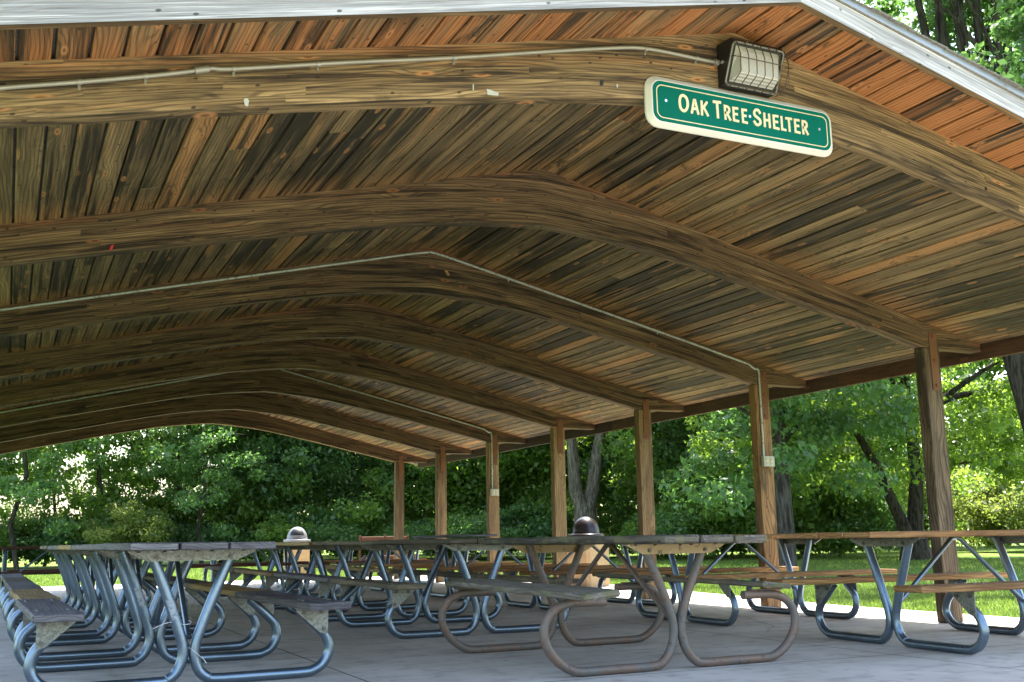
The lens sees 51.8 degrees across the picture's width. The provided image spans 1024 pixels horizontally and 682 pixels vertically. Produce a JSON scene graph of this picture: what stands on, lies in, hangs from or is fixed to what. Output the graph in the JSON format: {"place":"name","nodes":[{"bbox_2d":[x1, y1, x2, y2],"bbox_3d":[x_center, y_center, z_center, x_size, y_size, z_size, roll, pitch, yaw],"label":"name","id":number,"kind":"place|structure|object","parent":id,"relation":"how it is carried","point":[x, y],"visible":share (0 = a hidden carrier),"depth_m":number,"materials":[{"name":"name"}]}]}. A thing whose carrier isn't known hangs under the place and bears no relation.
{"place":"outdoors","nodes":[
{"label":"outdoors","id":0,"kind":"place"},
{"bbox_2d":[0,0,1013,525],"label":"sky","id":1,"kind":"structure","parent":0,"point":[65,502],"materials":[{"name":"white"}]},
{"bbox_2d":[0,575,1023,681],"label":"concrete floor","id":2,"kind":"structure","parent":0,"point":[813,653],"depth_m":7.48,"materials":[{"name":"grey concrete"}]},
{"bbox_2d":[0,546,114,591],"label":"picnic table","id":3,"kind":"object","parent":2,"relation":"on","point":[23,571],"visible":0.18,"depth_m":14.96,"materials":[{"name":"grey wood"}]},
{"bbox_2d":[0,546,152,610],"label":"picnic table","id":4,"kind":"object","parent":2,"relation":"on","point":[65,575],"visible":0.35,"depth_m":12.83,"materials":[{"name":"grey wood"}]},
{"bbox_2d":[0,546,176,623],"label":"picnic table","id":5,"kind":"object","parent":2,"relation":"on","point":[149,582],"visible":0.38,"depth_m":11.42,"materials":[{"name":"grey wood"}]},
{"bbox_2d":[3,545,212,639],"bbox_3d":[-3.744,2.280,9.760,1.678,0.787,1.872,4,-12,-26],"label":"picnic table","id":6,"kind":"object","parent":2,"relation":"on","point":[106,613],"visible":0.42,"depth_m":9.51,"materials":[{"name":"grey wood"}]},
{"bbox_2d":[7,544,270,661],"bbox_3d":[-2.908,1.954,8.097,1.678,0.787,1.868,5,-12,-27],"label":"picnic table","id":7,"kind":"object","parent":2,"relation":"on","point":[137,635],"visible":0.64,"depth_m":7.88,"materials":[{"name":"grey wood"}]},
{"bbox_2d":[13,542,351,681],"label":"picnic table","id":8,"kind":"object","parent":2,"relation":"on","point":[49,620],"visible":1,"depth_m":6.05,"materials":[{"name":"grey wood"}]},
{"bbox_2d":[180,549,329,588],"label":"picnic table","id":9,"kind":"object","parent":2,"relation":"on","point":[287,563],"visible":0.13,"depth_m":18.47,"materials":[{"name":"grey wood"}]},
{"bbox_2d":[205,546,350,596],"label":"picnic table","id":10,"kind":"object","parent":2,"relation":"on","point":[275,557],"visible":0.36,"depth_m":15.30,"materials":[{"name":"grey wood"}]},
{"bbox_2d":[234,541,401,608],"bbox_3d":[-2.488,2.952,13.433,1.678,0.787,2.257,4,-12,-24],"label":"picnic table","id":11,"kind":"object","parent":2,"relation":"on","point":[249,575],"visible":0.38,"depth_m":13.12,"materials":[{"name":"grey wood"}]},
{"bbox_2d":[274,540,485,620],"bbox_3d":[-1.491,2.556,11.402,1.678,0.785,2.276,4,-12,-25],"label":"picnic table","id":12,"kind":"object","parent":2,"relation":"on","point":[294,581],"visible":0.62,"depth_m":11.07,"materials":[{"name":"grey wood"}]},
{"bbox_2d":[324,550,451,583],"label":"picnic table","id":13,"kind":"object","parent":2,"relation":"on","point":[350,560],"visible":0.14,"depth_m":19.38,"materials":[{"name":"grey wood"}]},
{"bbox_2d":[347,550,512,590],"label":"picnic table","id":14,"kind":"object","parent":2,"relation":"on","point":[387,564],"visible":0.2,"depth_m":16.74,"materials":[{"name":"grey wood"}]},
{"bbox_2d":[330,538,579,638],"bbox_3d":[-0.561,2.170,9.441,1.678,0.790,1.884,4,-12,-26],"label":"picnic table","id":15,"kind":"object","parent":2,"relation":"on","point":[401,591],"visible":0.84,"depth_m":8.97,"materials":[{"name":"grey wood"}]},
{"bbox_2d":[412,534,497,537],"bbox_3d":[-0.541,1.762,9.533,0.231,0.033,1.500,4,-12,-25],"label":"loose plank","id":16,"kind":"object","parent":15,"relation":"on","point":[459,535],"visible":1,"depth_m":9.17,"materials":[{"name":"brown wood"}]},
{"bbox_2d":[394,550,597,600],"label":"picnic table","id":17,"kind":"object","parent":2,"relation":"on","point":[453,566],"visible":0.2,"depth_m":14.41,"materials":[{"name":"grey wood"}]},
{"bbox_2d":[0,0,1023,622],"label":"picnic shelter","id":18,"kind":"object","parent":2,"relation":"on","point":[884,240],"visible":0.98,"depth_m":8.09,"materials":[{"name":"brown wood"}]},
{"bbox_2d":[0,370,492,488],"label":"electrical conduit","id":19,"kind":"object","parent":18,"relation":"attached to","point":[318,380],"visible":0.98,"depth_m":17.03,"materials":[{"name":"metal"}]},
{"bbox_2d":[0,45,719,90],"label":"electrical conduit","id":20,"kind":"object","parent":18,"relation":"attached to","point":[234,69],"visible":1,"depth_m":4.88,"materials":[{"name":"metal"}]},
{"bbox_2d":[0,251,764,455],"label":"electrical conduit","id":21,"kind":"object","parent":18,"relation":"attached to","point":[335,264],"visible":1,"depth_m":10.16,"materials":[{"name":"metal"}]},
{"bbox_2d":[487,89,498,95],"bbox_3d":[-0.096,-1.240,5.270,0.066,0.030,0.003,4,-12,-25],"label":"paper scrap","id":22,"kind":"object","parent":18,"relation":"attached to","point":[490,92],"visible":1,"depth_m":5.27,"materials":[{"name":"white paper"}]},
{"bbox_2d":[490,489,498,495],"bbox_3d":[-0.296,2.596,18.115,0.146,0.113,0.054,4,-12,-25],"label":"outlet box","id":23,"kind":"object","parent":18,"relation":"attached to","point":[494,492],"visible":1,"depth_m":18.09,"materials":[{"name":"paint"}]},
{"bbox_2d":[644,76,832,156],"bbox_3d":[1.304,-1.257,5.916,1.287,0.291,0.054,4,-12,-25],"label":"shelter sign","id":24,"kind":"object","parent":18,"relation":"attached to","point":[684,107],"visible":1,"depth_m":5.86,"materials":[{"name":"green metal"}]},
{"bbox_2d":[716,37,792,97],"bbox_3d":[1.365,-1.534,5.920,0.405,0.274,0.197,4,-12,-25],"label":"floodlight","id":25,"kind":"object","parent":18,"relation":"attached to","point":[749,67],"visible":1,"depth_m":5.87,"materials":[{"name":"black metal"}]},
{"bbox_2d":[761,456,774,466],"bbox_3d":[2.821,1.325,11.619,0.146,0.113,0.056,4,-12,-25],"label":"outlet box","id":26,"kind":"object","parent":18,"relation":"attached to","point":[767,461],"visible":1,"depth_m":11.60,"materials":[{"name":"paint"}]},
{"bbox_2d":[468,544,707,609],"bbox_3d":[0.863,2.685,12.279,2.378,0.785,1.678,4,-12,-26],"label":"picnic table","id":27,"kind":"object","parent":2,"relation":"on","point":[558,569],"visible":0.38,"depth_m":12.29,"materials":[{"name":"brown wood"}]},
{"bbox_2d":[567,517,609,586],"bbox_3d":[1.228,3.462,17.372,0.604,1.130,0.614,-11,-15,44],"label":"litter bin","id":28,"kind":"object","parent":2,"relation":"on","point":[585,526],"visible":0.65,"depth_m":17.20,"materials":[{"name":"plastic"}]},
{"bbox_2d":[438,534,798,676],"bbox_3d":[0.640,1.700,7.041,1.859,0.787,2.353,4,-12,-26],"label":"picnic table","id":29,"kind":"object","parent":2,"relation":"on","point":[567,594],"visible":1,"depth_m":6.54,"materials":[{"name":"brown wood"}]},
{"bbox_2d":[592,534,896,625],"bbox_3d":[2.204,2.263,10.155,2.363,0.788,1.678,4,-12,-24],"label":"picnic table","id":30,"kind":"object","parent":2,"relation":"on","point":[756,573],"visible":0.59,"depth_m":9.99,"materials":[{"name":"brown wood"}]},
{"bbox_2d":[763,530,1023,654],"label":"picnic table","id":31,"kind":"object","parent":2,"relation":"on","point":[959,589],"visible":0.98,"depth_m":7.50,"materials":[{"name":"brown wood"}]},
{"bbox_2d":[0,538,1023,617],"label":"ground","id":32,"kind":"structure","parent":0,"point":[1013,551],"depth_m":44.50,"materials":[{"name":"green plant"}]},
{"bbox_2d":[0,524,9,560],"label":"understory shrub","id":33,"kind":"object","parent":32,"relation":"on","point":[3,534],"visible":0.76,"depth_m":39.90,"materials":[{"name":"green plant"}]},
{"bbox_2d":[0,456,18,473],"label":"woodland tree","id":34,"kind":"object","parent":32,"relation":"on","point":[4,458],"visible":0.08,"depth_m":43.66,"materials":[{"name":"green plant"}]},
{"bbox_2d":[0,451,43,518],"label":"woodland tree","id":35,"kind":"object","parent":32,"relation":"on","point":[10,502],"visible":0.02,"depth_m":44.72,"materials":[{"name":"green plant"}]},
{"bbox_2d":[0,517,47,562],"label":"understory shrub","id":36,"kind":"object","parent":32,"relation":"on","point":[19,541],"visible":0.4,"depth_m":41.07,"materials":[{"name":"green plant"}]},
{"bbox_2d":[0,444,56,520],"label":"woodland tree","id":37,"kind":"object","parent":32,"relation":"on","point":[11,469],"visible":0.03,"depth_m":43.47,"materials":[{"name":"green plant"}]},
{"bbox_2d":[1,501,74,566],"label":"understory shrub","id":38,"kind":"object","parent":32,"relation":"on","point":[27,528],"visible":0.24,"depth_m":41.82,"materials":[{"name":"green plant"}]},
{"bbox_2d":[0,437,107,565],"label":"woodland tree","id":39,"kind":"object","parent":32,"relation":"on","point":[71,471],"visible":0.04,"depth_m":44.73,"materials":[{"name":"green plant"}]},
{"bbox_2d":[0,436,110,569],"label":"woodland tree","id":40,"kind":"object","parent":32,"relation":"on","point":[12,488],"visible":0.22,"depth_m":38.87,"materials":[{"name":"green plant"}]},
{"bbox_2d":[30,512,99,561],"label":"understory shrub","id":41,"kind":"object","parent":32,"relation":"on","point":[54,540],"visible":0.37,"depth_m":40.99,"materials":[{"name":"green plant"}]},
{"bbox_2d":[0,429,167,562],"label":"woodland tree","id":42,"kind":"object","parent":32,"relation":"on","point":[133,466],"visible":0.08,"depth_m":43.92,"materials":[{"name":"green plant"}]},
{"bbox_2d":[0,431,174,544],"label":"woodland tree","id":43,"kind":"object","parent":32,"relation":"on","point":[113,442],"visible":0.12,"depth_m":41.36,"materials":[{"name":"green plant"}]},
{"bbox_2d":[50,470,161,561],"bbox_3d":[-16.201,7.045,42.274,4.703,3.795,4.226,-1,-11,0],"label":"understory shrub","id":44,"kind":"object","parent":32,"relation":"on","point":[90,508],"visible":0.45,"depth_m":41.75,"materials":[{"name":"green plant"}]},
{"bbox_2d":[80,500,177,564],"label":"understory shrub","id":45,"kind":"object","parent":32,"relation":"on","point":[133,531],"visible":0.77,"depth_m":38.87,"materials":[{"name":"green plant"}]},
{"bbox_2d":[86,425,207,523],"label":"woodland tree","id":46,"kind":"object","parent":32,"relation":"on","point":[115,464],"visible":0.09,"depth_m":44.99,"materials":[{"name":"green plant"}]},
{"bbox_2d":[84,424,239,540],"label":"woodland tree","id":47,"kind":"object","parent":32,"relation":"on","point":[150,486],"visible":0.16,"depth_m":42.79,"materials":[{"name":"green plant"}]},
{"bbox_2d":[133,480,223,562],"bbox_3d":[-14.595,7.511,44.567,4.358,3.682,4.850,-5,-11,19],"label":"understory shrub","id":48,"kind":"object","parent":32,"relation":"on","point":[191,517],"visible":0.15,"depth_m":44.05,"materials":[{"name":"green plant"}]},
{"bbox_2d":[128,424,265,563],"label":"woodland tree","id":49,"kind":"object","parent":32,"relation":"on","point":[185,500],"visible":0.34,"depth_m":40.58,"materials":[{"name":"green plant"}]},
{"bbox_2d":[159,519,244,561],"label":"understory shrub","id":50,"kind":"object","parent":32,"relation":"on","point":[187,536],"visible":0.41,"depth_m":42.71,"materials":[{"name":"green plant"}]},
{"bbox_2d":[158,428,296,562],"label":"woodland tree","id":51,"kind":"object","parent":32,"relation":"on","point":[249,435],"visible":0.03,"depth_m":45.93,"materials":[{"name":"green plant"}]},
{"bbox_2d":[205,526,257,560],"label":"understory shrub","id":52,"kind":"object","parent":32,"relation":"on","point":[247,540],"visible":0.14,"depth_m":43.50,"materials":[{"name":"green plant"}]},
{"bbox_2d":[162,429,333,552],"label":"woodland tree","id":53,"kind":"object","parent":32,"relation":"on","point":[213,523],"depth_m":51.68,"materials":[{"name":"green plant"}]},
{"bbox_2d":[209,474,301,560],"bbox_3d":[-10.877,7.538,45.247,4.930,3.766,4.429,-8,-13,32],"label":"understory shrub","id":54,"kind":"object","parent":32,"relation":"on","point":[239,516],"visible":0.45,"depth_m":44.08,"materials":[{"name":"green plant"}]},
{"bbox_2d":[171,424,348,561],"bbox_3d":[-10.784,2.646,46.684,8.176,14.280,8.585,2,-11,-13],"label":"woodland tree","id":55,"kind":"object","parent":32,"relation":"on","point":[267,487],"visible":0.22,"depth_m":43.92,"materials":[{"name":"green plant"}]},
{"bbox_2d":[190,424,337,561],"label":"woodland tree","id":56,"kind":"object","parent":32,"relation":"on","point":[242,530],"visible":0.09,"depth_m":44.54,"materials":[{"name":"green plant"}]},
{"bbox_2d":[238,429,333,559],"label":"woodland tree","id":57,"kind":"object","parent":32,"relation":"on","point":[304,519],"visible":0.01,"depth_m":48.78,"materials":[{"name":"green plant"}]},
{"bbox_2d":[250,511,322,561],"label":"understory shrub","id":58,"kind":"object","parent":32,"relation":"on","point":[278,530],"visible":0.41,"depth_m":41.40,"materials":[{"name":"green plant"}]},
{"bbox_2d":[193,429,392,558],"bbox_3d":[-10.574,4.313,54.218,9.418,13.784,11.728,0,-11,-3],"label":"woodland tree","id":59,"kind":"object","parent":32,"relation":"on","point":[303,513],"depth_m":52.65,"materials":[{"name":"green plant"}]},
{"bbox_2d":[283,527,310,572],"bbox_3d":[-4.844,4.760,23.775,0.614,1.130,0.604,1,-11,-11],"label":"litter bin","id":60,"kind":"object","parent":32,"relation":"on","point":[297,534],"visible":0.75,"depth_m":23.61,"materials":[{"name":"metal"}]},
{"bbox_2d":[295,519,371,559],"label":"understory shrub","id":61,"kind":"object","parent":32,"relation":"on","point":[346,536],"visible":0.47,"depth_m":42.01,"materials":[{"name":"green plant"}]},
{"bbox_2d":[266,434,412,557],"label":"woodland tree","id":62,"kind":"object","parent":32,"relation":"on","point":[350,477],"visible":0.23,"depth_m":46.07,"materials":[{"name":"green plant"}]},
{"bbox_2d":[290,467,408,557],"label":"woodland tree","id":63,"kind":"object","parent":32,"relation":"on","point":[326,506],"depth_m":53.04,"materials":[{"name":"green plant"}]},
{"bbox_2d":[315,498,390,559],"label":"understory shrub","id":64,"kind":"object","parent":32,"relation":"on","point":[366,552],"visible":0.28,"depth_m":43.68,"materials":[{"name":"green plant"}]},
{"bbox_2d":[358,535,415,576],"bbox_3d":[-2.862,4.946,24.352,1.266,0.920,0.485,6,-13,-33],"label":"park bench","id":65,"kind":"object","parent":32,"relation":"on","point":[384,537],"visible":0.37,"depth_m":24.41,"materials":[{"name":"brown wood"}]},
{"bbox_2d":[312,459,462,520],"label":"woodland tree","id":66,"kind":"object","parent":32,"relation":"on","point":[405,501],"visible":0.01,"depth_m":52.02,"materials":[{"name":"green plant"}]},
{"bbox_2d":[357,512,421,554],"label":"understory shrub","id":67,"kind":"object","parent":32,"relation":"on","point":[384,533],"visible":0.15,"depth_m":43.37,"materials":[{"name":"green plant"}]},
{"bbox_2d":[277,453,527,540],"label":"woodland tree","id":68,"kind":"object","parent":32,"relation":"on","point":[358,509],"visible":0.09,"depth_m":44.12,"materials":[{"name":"green plant"}]},
{"bbox_2d":[381,517,450,557],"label":"understory shrub","id":69,"kind":"object","parent":32,"relation":"on","point":[418,528],"visible":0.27,"depth_m":42.59,"materials":[{"name":"green plant"}]},
{"bbox_2d":[341,446,549,558],"bbox_3d":[-2.464,4.888,47.517,9.374,9.918,8.766,-9,-13,37],"label":"woodland tree","id":70,"kind":"object","parent":32,"relation":"on","point":[421,482],"visible":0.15,"depth_m":45.24,"materials":[{"name":"green plant"}]},
{"bbox_2d":[416,503,484,557],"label":"understory shrub","id":71,"kind":"object","parent":32,"relation":"on","point":[463,552],"visible":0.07,"depth_m":43.63,"materials":[{"name":"green plant"}]},
{"bbox_2d":[447,508,532,553],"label":"understory shrub","id":72,"kind":"object","parent":32,"relation":"on","point":[466,526],"visible":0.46,"depth_m":41.81,"materials":[{"name":"green plant"}]},
{"bbox_2d":[405,436,592,554],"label":"woodland tree","id":73,"kind":"object","parent":32,"relation":"on","point":[479,477],"visible":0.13,"depth_m":45.34,"materials":[{"name":"green plant"}]},
{"bbox_2d":[479,502,572,556],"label":"understory shrub","id":74,"kind":"object","parent":32,"relation":"on","point":[543,529],"visible":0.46,"depth_m":42.68,"materials":[{"name":"green plant"}]},
{"bbox_2d":[473,431,627,555],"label":"woodland tree","id":75,"kind":"object","parent":32,"relation":"on","point":[585,449],"visible":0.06,"depth_m":45.85,"materials":[{"name":"green plant"}]},
{"bbox_2d":[514,479,598,556],"bbox_3d":[1.844,7.503,44.764,3.778,3.288,4.205,-1,-11,0],"label":"understory shrub","id":76,"kind":"object","parent":32,"relation":"on","point":[544,495],"visible":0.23,"depth_m":44.50,"materials":[{"name":"green plant"}]},
{"bbox_2d":[499,429,659,544],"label":"woodland tree","id":77,"kind":"object","parent":32,"relation":"on","point":[606,492],"visible":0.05,"depth_m":46.41,"materials":[{"name":"green plant"}]},
{"bbox_2d":[566,432,605,522],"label":"shade tree","id":78,"kind":"object","parent":32,"relation":"on","point":[585,503],"depth_m":40.89,"materials":[{"name":"grey plant"}]},
{"bbox_2d":[567,524,621,535],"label":"understory shrub","id":79,"kind":"object","parent":32,"relation":"on","point":[601,528],"visible":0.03,"depth_m":43.67,"materials":[{"name":"green plant"}]},
{"bbox_2d":[192,357,1023,556],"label":"woods","id":80,"kind":"object","parent":32,"relation":"on","point":[964,373],"depth_m":58.72,"materials":[{"name":"green plant"}]},
{"bbox_2d":[597,502,637,555],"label":"understory shrub","id":81,"kind":"object","parent":32,"relation":"on","point":[601,521],"visible":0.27,"depth_m":44.18,"materials":[{"name":"green plant"}]},
{"bbox_2d":[566,428,722,515],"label":"woodland tree","id":82,"kind":"object","parent":32,"relation":"on","point":[630,473],"visible":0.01,"depth_m":46.52,"materials":[{"name":"green plant"}]},
{"bbox_2d":[566,412,733,554],"bbox_3d":[6.016,3.320,43.609,7.736,11.265,9.634,7,-13,-37],"label":"woodland tree","id":83,"kind":"object","parent":32,"relation":"on","point":[625,476],"visible":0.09,"depth_m":41.86,"materials":[{"name":"green plant"}]},
{"bbox_2d":[616,509,686,558],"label":"understory shrub","id":84,"kind":"object","parent":32,"relation":"on","point":[628,526],"visible":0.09,"depth_m":37.33,"materials":[{"name":"green plant"}]},
{"bbox_2d":[629,502,731,553],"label":"understory shrub","id":85,"kind":"object","parent":32,"relation":"on","point":[668,528],"visible":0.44,"depth_m":36.04,"materials":[{"name":"green plant"}]},
{"bbox_2d":[627,412,750,557],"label":"woodland tree","id":86,"kind":"object","parent":32,"relation":"on","point":[677,442],"visible":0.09,"depth_m":39.93,"materials":[{"name":"green plant"}]},
{"bbox_2d":[654,479,756,557],"bbox_3d":[6.973,6.244,37.046,4.206,2.768,3.778,-11,-15,43],"label":"understory shrub","id":87,"kind":"object","parent":32,"relation":"on","point":[748,527],"visible":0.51,"depth_m":35.95,"materials":[{"name":"green plant"}]},
{"bbox_2d":[671,469,757,556],"bbox_3d":[7.848,6.019,38.383,4.185,3.653,4.658,-4,-11,18],"label":"understory shrub","id":88,"kind":"object","parent":32,"relation":"on","point":[739,546],"visible":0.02,"depth_m":37.65,"materials":[{"name":"green plant"}]},
{"bbox_2d":[594,393,907,548],"bbox_3d":[8.961,-0.006,41.347,12.330,16.945,10.478,5,-12,-27],"label":"woodland tree","id":89,"kind":"object","parent":32,"relation":"on","point":[618,442],"visible":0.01,"depth_m":38.09,"materials":[{"name":"green plant"}]},
{"bbox_2d":[728,506,809,550],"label":"understory shrub","id":90,"kind":"object","parent":32,"relation":"on","point":[796,531],"visible":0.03,"depth_m":37.17,"materials":[{"name":"green plant"}]},
{"bbox_2d":[752,486,844,556],"bbox_3d":[10.592,6.441,38.200,4.062,2.700,4.521,-2,-11,7],"label":"understory shrub","id":91,"kind":"object","parent":32,"relation":"on","point":[802,547],"visible":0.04,"depth_m":37.43,"materials":[{"name":"green plant"}]},
{"bbox_2d":[658,377,943,566],"bbox_3d":[6.931,-1.729,27.806,9.314,15.309,8.905,4,-12,-25],"label":"shade tree","id":92,"kind":"object","parent":32,"relation":"on","point":[826,428],"visible":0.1,"depth_m":26.37,"materials":[{"name":"green plant"}]},
{"bbox_2d":[775,443,906,556],"bbox_3d":[10.938,5.477,36.423,4.839,3.892,4.348,8,-14,-39],"label":"understory shrub","id":93,"kind":"object","parent":32,"relation":"on","point":[822,497],"visible":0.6,"depth_m":35.45,"materials":[{"name":"green plant"}]},
{"bbox_2d":[796,434,908,553],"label":"woodland tree","id":94,"kind":"object","parent":32,"relation":"on","point":[903,488],"depth_m":40.11,"materials":[{"name":"green plant"}]},
{"bbox_2d":[684,9,1023,560],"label":"shade tree","id":95,"kind":"object","parent":32,"relation":"on","point":[1000,428],"visible":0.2,"depth_m":32.33,"materials":[{"name":"green plant"}]},
{"bbox_2d":[806,498,906,554],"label":"understory shrub","id":96,"kind":"object","parent":32,"relation":"on","point":[867,525],"visible":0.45,"depth_m":35.13,"materials":[{"name":"green plant"}]},
{"bbox_2d":[787,376,929,555],"bbox_3d":[12.726,2.386,42.020,7.486,12.322,7.860,-5,-11,19],"label":"woodland tree","id":97,"kind":"object","parent":32,"relation":"on","point":[871,435],"visible":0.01,"depth_m":39.33,"materials":[{"name":"green plant"}]},
{"bbox_2d":[815,370,968,549],"bbox_3d":[16.077,3.099,48.750,8.932,13.337,11.123,-2,-11,9],"label":"woodland tree","id":98,"kind":"object","parent":32,"relation":"on","point":[958,523],"visible":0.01,"depth_m":46.17,"materials":[{"name":"green plant"}]},
{"bbox_2d":[889,481,971,540],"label":"understory shrub","id":99,"kind":"object","parent":32,"relation":"on","point":[926,510],"visible":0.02,"depth_m":49.25,"materials":[{"name":"green plant"}]},
{"bbox_2d":[858,0,1023,433],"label":"shade tree","id":100,"kind":"object","parent":32,"relation":"on","point":[948,21],"visible":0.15,"depth_m":26.37,"materials":[{"name":"green plant"}]},
{"bbox_2d":[924,466,998,546],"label":"understory shrub","id":101,"kind":"object","parent":32,"relation":"on","point":[951,477],"visible":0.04,"depth_m":50.12,"materials":[{"name":"green plant"}]},
{"bbox_2d":[923,465,1023,547],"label":"understory shrub","id":102,"kind":"object","parent":32,"relation":"on","point":[974,506],"visible":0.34,"depth_m":44.38,"materials":[{"name":"green plant"}]},
{"bbox_2d":[956,0,1023,87],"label":"shade tree","id":103,"kind":"object","parent":32,"relation":"on","point":[1008,29],"visible":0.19,"depth_m":17.96,"materials":[{"name":"green plant"}]},
{"bbox_2d":[970,474,1023,549],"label":"understory shrub","id":104,"kind":"object","parent":32,"relation":"on","point":[1014,505],"visible":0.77,"depth_m":42.18,"materials":[{"name":"green plant"}]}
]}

